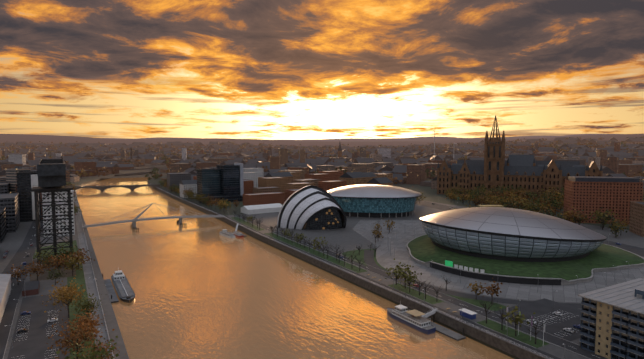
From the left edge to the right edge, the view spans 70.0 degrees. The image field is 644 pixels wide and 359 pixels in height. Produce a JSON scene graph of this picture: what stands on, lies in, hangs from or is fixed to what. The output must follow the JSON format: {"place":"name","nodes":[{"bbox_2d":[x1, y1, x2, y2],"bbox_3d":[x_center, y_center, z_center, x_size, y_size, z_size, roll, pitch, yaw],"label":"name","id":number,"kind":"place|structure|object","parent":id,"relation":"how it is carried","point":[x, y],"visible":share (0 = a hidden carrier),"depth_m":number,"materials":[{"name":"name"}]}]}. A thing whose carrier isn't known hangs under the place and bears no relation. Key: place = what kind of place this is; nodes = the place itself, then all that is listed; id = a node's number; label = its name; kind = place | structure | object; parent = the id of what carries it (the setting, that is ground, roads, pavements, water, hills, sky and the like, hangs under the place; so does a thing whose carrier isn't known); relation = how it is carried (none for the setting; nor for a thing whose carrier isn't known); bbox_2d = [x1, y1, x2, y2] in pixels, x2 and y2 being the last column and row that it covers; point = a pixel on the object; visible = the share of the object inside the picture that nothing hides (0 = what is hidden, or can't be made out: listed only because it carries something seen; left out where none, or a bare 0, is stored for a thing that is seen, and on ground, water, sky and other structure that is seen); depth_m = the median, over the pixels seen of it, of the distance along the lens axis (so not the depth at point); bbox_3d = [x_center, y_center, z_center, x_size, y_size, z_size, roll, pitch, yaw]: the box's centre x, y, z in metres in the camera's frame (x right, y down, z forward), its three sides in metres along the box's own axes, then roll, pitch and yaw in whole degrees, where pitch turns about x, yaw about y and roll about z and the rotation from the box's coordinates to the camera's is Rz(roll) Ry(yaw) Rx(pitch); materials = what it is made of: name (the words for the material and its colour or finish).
{"place":"outdoors","nodes":[
{"label":"outdoors","id":0,"kind":"place"},
{"bbox_2d":[76,177,512,358],"bbox_3d":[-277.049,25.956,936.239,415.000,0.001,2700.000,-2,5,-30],"label":"river water","id":1,"kind":"structure","parent":0,"point":[202,288],"depth_m":276.31,"materials":[{"name":"orange liquid"}]},
{"bbox_2d":[94,274,118,302],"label":"pontoon","id":2,"kind":"structure","parent":1,"relation":"on","point":[111,292],"depth_m":288.77,"materials":[{"name":"metal"}]},
{"bbox_2d":[111,268,134,302],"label":"barge","id":3,"kind":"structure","parent":1,"relation":"on","point":[124,291],"depth_m":293.05,"materials":[{"name":"grey metal"}]},
{"bbox_2d":[219,229,235,238],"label":"boat","id":4,"kind":"object","parent":1,"relation":"on","point":[225,233],"visible":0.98,"depth_m":469.34,"materials":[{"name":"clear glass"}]},
{"bbox_2d":[233,231,243,237],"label":"boat","id":5,"kind":"object","parent":1,"relation":"in","point":[238,234],"visible":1,"depth_m":469.76,"materials":[{"name":"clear glass"}]},
{"bbox_2d":[387,301,435,334],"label":"boat","id":6,"kind":"object","parent":1,"relation":"on","point":[414,319],"visible":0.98,"depth_m":234.53,"materials":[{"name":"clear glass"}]},
{"bbox_2d":[421,307,465,340],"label":"gangway and pontoon","id":7,"kind":"object","parent":1,"relation":"on","point":[449,333],"visible":0.71,"depth_m":226.51,"materials":[{"name":"metal"}]},
{"bbox_2d":[0,134,643,177],"bbox_3d":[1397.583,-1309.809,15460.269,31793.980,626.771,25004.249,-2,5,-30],"label":"distant hills","id":8,"kind":"structure","parent":0,"point":[57,139],"depth_m":10584.19,"materials":[{"name":"brown"}]},
{"bbox_2d":[8,143,513,165],"bbox_3d":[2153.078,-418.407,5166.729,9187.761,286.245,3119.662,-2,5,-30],"label":"distant buildings","id":9,"kind":"structure","parent":8,"relation":"on","point":[21,158],"depth_m":2229.44,"materials":[{"name":"stone"}]},
{"bbox_2d":[0,136,643,183],"bbox_3d":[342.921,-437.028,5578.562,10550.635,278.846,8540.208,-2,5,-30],"label":"distant trees","id":10,"kind":"object","parent":8,"relation":"on","point":[156,175],"visible":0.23,"depth_m":3437.60,"materials":[{"name":"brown plant"}]},
{"bbox_2d":[0,0,643,139],"label":"sky","id":11,"kind":"structure","parent":0,"point":[128,69],"materials":[{"name":"orange"}]},
{"bbox_2d":[70,176,643,358],"bbox_3d":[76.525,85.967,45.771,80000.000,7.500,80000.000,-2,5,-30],"label":"ground","id":12,"kind":"structure","parent":0,"point":[430,194],"depth_m":373.59,"materials":[{"name":"stone"}]},
{"bbox_2d":[6,182,119,358],"bbox_3d":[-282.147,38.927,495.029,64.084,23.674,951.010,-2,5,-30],"label":"autumn trees","id":13,"kind":"object","parent":12,"relation":"on","point":[67,294],"visible":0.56,"depth_m":222.63,"materials":[{"name":"brown plant"}]},
{"bbox_2d":[75,184,159,191],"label":"arch bridge","id":14,"kind":"structure","parent":12,"relation":"on","point":[101,188],"depth_m":963.13,"materials":[{"name":"stone"}]},
{"bbox_2d":[114,172,148,175],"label":"bridge","id":15,"kind":"structure","parent":12,"relation":"on","point":[131,174],"depth_m":1410.08,"materials":[{"name":"stone"}]},
{"bbox_2d":[130,167,160,169],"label":"bridge","id":16,"kind":"structure","parent":12,"relation":"on","point":[145,168],"depth_m":1768.65,"materials":[{"name":"stone"}]},
{"bbox_2d":[82,203,223,229],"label":"footbridge","id":17,"kind":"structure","parent":12,"relation":"on","point":[135,219],"depth_m":527.01,"materials":[{"name":"metal"}]},
{"bbox_2d":[196,163,243,203],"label":"riverside office towers","id":18,"kind":"structure","parent":12,"relation":"on","point":[224,182],"depth_m":720.63,"materials":[{"name":"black glass"}]},
{"bbox_2d":[241,203,281,214],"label":"low white building","id":19,"kind":"structure","parent":12,"relation":"on","point":[259,209],"depth_m":597.75,"materials":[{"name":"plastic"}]},
{"bbox_2d":[167,168,392,205],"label":"finnieston blocks","id":20,"kind":"structure","parent":12,"relation":"on","point":[271,188],"depth_m":821.62,"materials":[{"name":"red brick"}]},
{"bbox_2d":[75,178,547,358],"bbox_3d":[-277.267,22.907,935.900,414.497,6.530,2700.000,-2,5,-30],"label":"quay wall","id":21,"kind":"structure","parent":12,"relation":"on","point":[475,339],"depth_m":275.87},
{"bbox_2d":[76,188,552,358],"bbox_3d":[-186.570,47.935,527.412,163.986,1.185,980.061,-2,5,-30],"label":"quay railings","id":22,"kind":"object","parent":12,"relation":"on","point":[351,273],"visible":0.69,"depth_m":250.94,"materials":[{"name":"metal"}]},
{"bbox_2d":[0,187,643,358],"bbox_3d":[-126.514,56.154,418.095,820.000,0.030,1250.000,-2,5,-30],"label":"paved ground","id":23,"kind":"structure","parent":12,"relation":"on","point":[349,238],"depth_m":282.19,"materials":[{"name":"concrete"}]},
{"bbox_2d":[0,171,74,322],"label":"buildings","id":24,"kind":"structure","parent":23,"relation":"on","point":[17,208],"depth_m":457.59,"materials":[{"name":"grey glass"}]},
{"bbox_2d":[31,159,72,265],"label":"finnieston crane","id":25,"kind":"object","parent":23,"relation":"on","point":[51,174],"visible":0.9,"depth_m":332.70,"materials":[{"name":"metal"}]},
{"bbox_2d":[3,217,590,358],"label":"kerbs","id":26,"kind":"structure","parent":23,"relation":"on","point":[405,293],"depth_m":250.36,"materials":[{"name":"grey concrete"}]},
{"bbox_2d":[277,185,346,229],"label":"auditorium building","id":27,"kind":"structure","parent":23,"relation":"on","point":[310,207],"depth_m":478.22,"materials":[{"name":"silver glass"}]},
{"bbox_2d":[3,184,620,332],"bbox_3d":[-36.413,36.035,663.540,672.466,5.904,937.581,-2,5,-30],"label":"vehicles","id":28,"kind":"object","parent":23,"relation":"on","point":[570,330],"visible":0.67,"depth_m":232.62,"materials":[{"name":"paint"}]},
{"bbox_2d":[5,202,628,358],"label":"street lamps","id":29,"kind":"object","parent":23,"relation":"on","point":[367,277],"visible":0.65,"depth_m":276.96,"materials":[{"name":"grey metal"}]},
{"bbox_2d":[327,184,421,217],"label":"arena","id":30,"kind":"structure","parent":23,"relation":"on","point":[371,200],"depth_m":560.49,"materials":[{"name":"glass"}]},
{"bbox_2d":[233,210,545,343],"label":"riverside trees","id":31,"kind":"object","parent":23,"relation":"on","point":[517,318],"visible":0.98,"depth_m":275.15,"materials":[{"name":"green plant"}]},
{"bbox_2d":[459,308,477,319],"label":"quay kiosk","id":32,"kind":"object","parent":23,"relation":"on","point":[469,314],"visible":1,"depth_m":230.14,"materials":[{"name":"blue paint"}]},
{"bbox_2d":[420,207,606,261],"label":"arena","id":33,"kind":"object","parent":23,"relation":"on","point":[507,234],"visible":0.98,"depth_m":329.21},
{"bbox_2d":[478,205,503,206],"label":"roof vent","id":34,"kind":"object","parent":33,"relation":"on","point":[490,206],"visible":0.77,"depth_m":401.73,"materials":[{"name":"beige metal"}]},
{"bbox_2d":[406,234,643,284],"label":"lawn","id":35,"kind":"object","parent":23,"relation":"on","point":[424,250],"depth_m":318.64,"materials":[{"name":"green plant"}]},
{"bbox_2d":[445,260,483,272],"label":"sign","id":36,"kind":"object","parent":35,"relation":"on","point":[449,263],"visible":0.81,"depth_m":306.37,"materials":[{"name":"white paint"}]},
{"bbox_2d":[506,307,545,341],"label":"flagpoles","id":37,"kind":"object","parent":23,"relation":"on","point":[531,325],"visible":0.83,"depth_m":203.34,"materials":[{"name":"grey metal"}]},
{"bbox_2d":[578,278,643,358],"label":"apartment block","id":38,"kind":"structure","parent":23,"relation":"on","point":[612,322],"depth_m":186.41,"materials":[{"name":"beige concrete"}]},
{"bbox_2d":[0,136,643,219],"bbox_3d":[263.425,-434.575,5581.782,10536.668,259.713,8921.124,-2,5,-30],"label":"city buildings","id":39,"kind":"structure","parent":12,"relation":"on","point":[406,168],"depth_m":2111.51,"materials":[{"name":"stone"}]},
{"bbox_2d":[157,180,643,236],"bbox_3d":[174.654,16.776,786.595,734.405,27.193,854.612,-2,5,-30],"label":"park trees","id":40,"kind":"object","parent":12,"relation":"on","point":[512,198],"visible":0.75,"depth_m":630.92,"materials":[{"name":"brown plant"}]},
{"bbox_2d":[437,115,602,197],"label":"gothic building","id":41,"kind":"structure","parent":12,"relation":"on","point":[494,167],"depth_m":797.49,"materials":[{"name":"stone"}]},
{"bbox_2d":[563,176,643,236],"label":"brick hotel blocks","id":42,"kind":"structure","parent":12,"relation":"on","point":[622,197],"depth_m":512.69,"materials":[{"name":"brown brick"}]},
{"bbox_2d":[439,194,544,202],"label":"university lawn","id":43,"kind":"structure","parent":0,"point":[458,198],"depth_m":767.59,"materials":[{"name":"green plant"}]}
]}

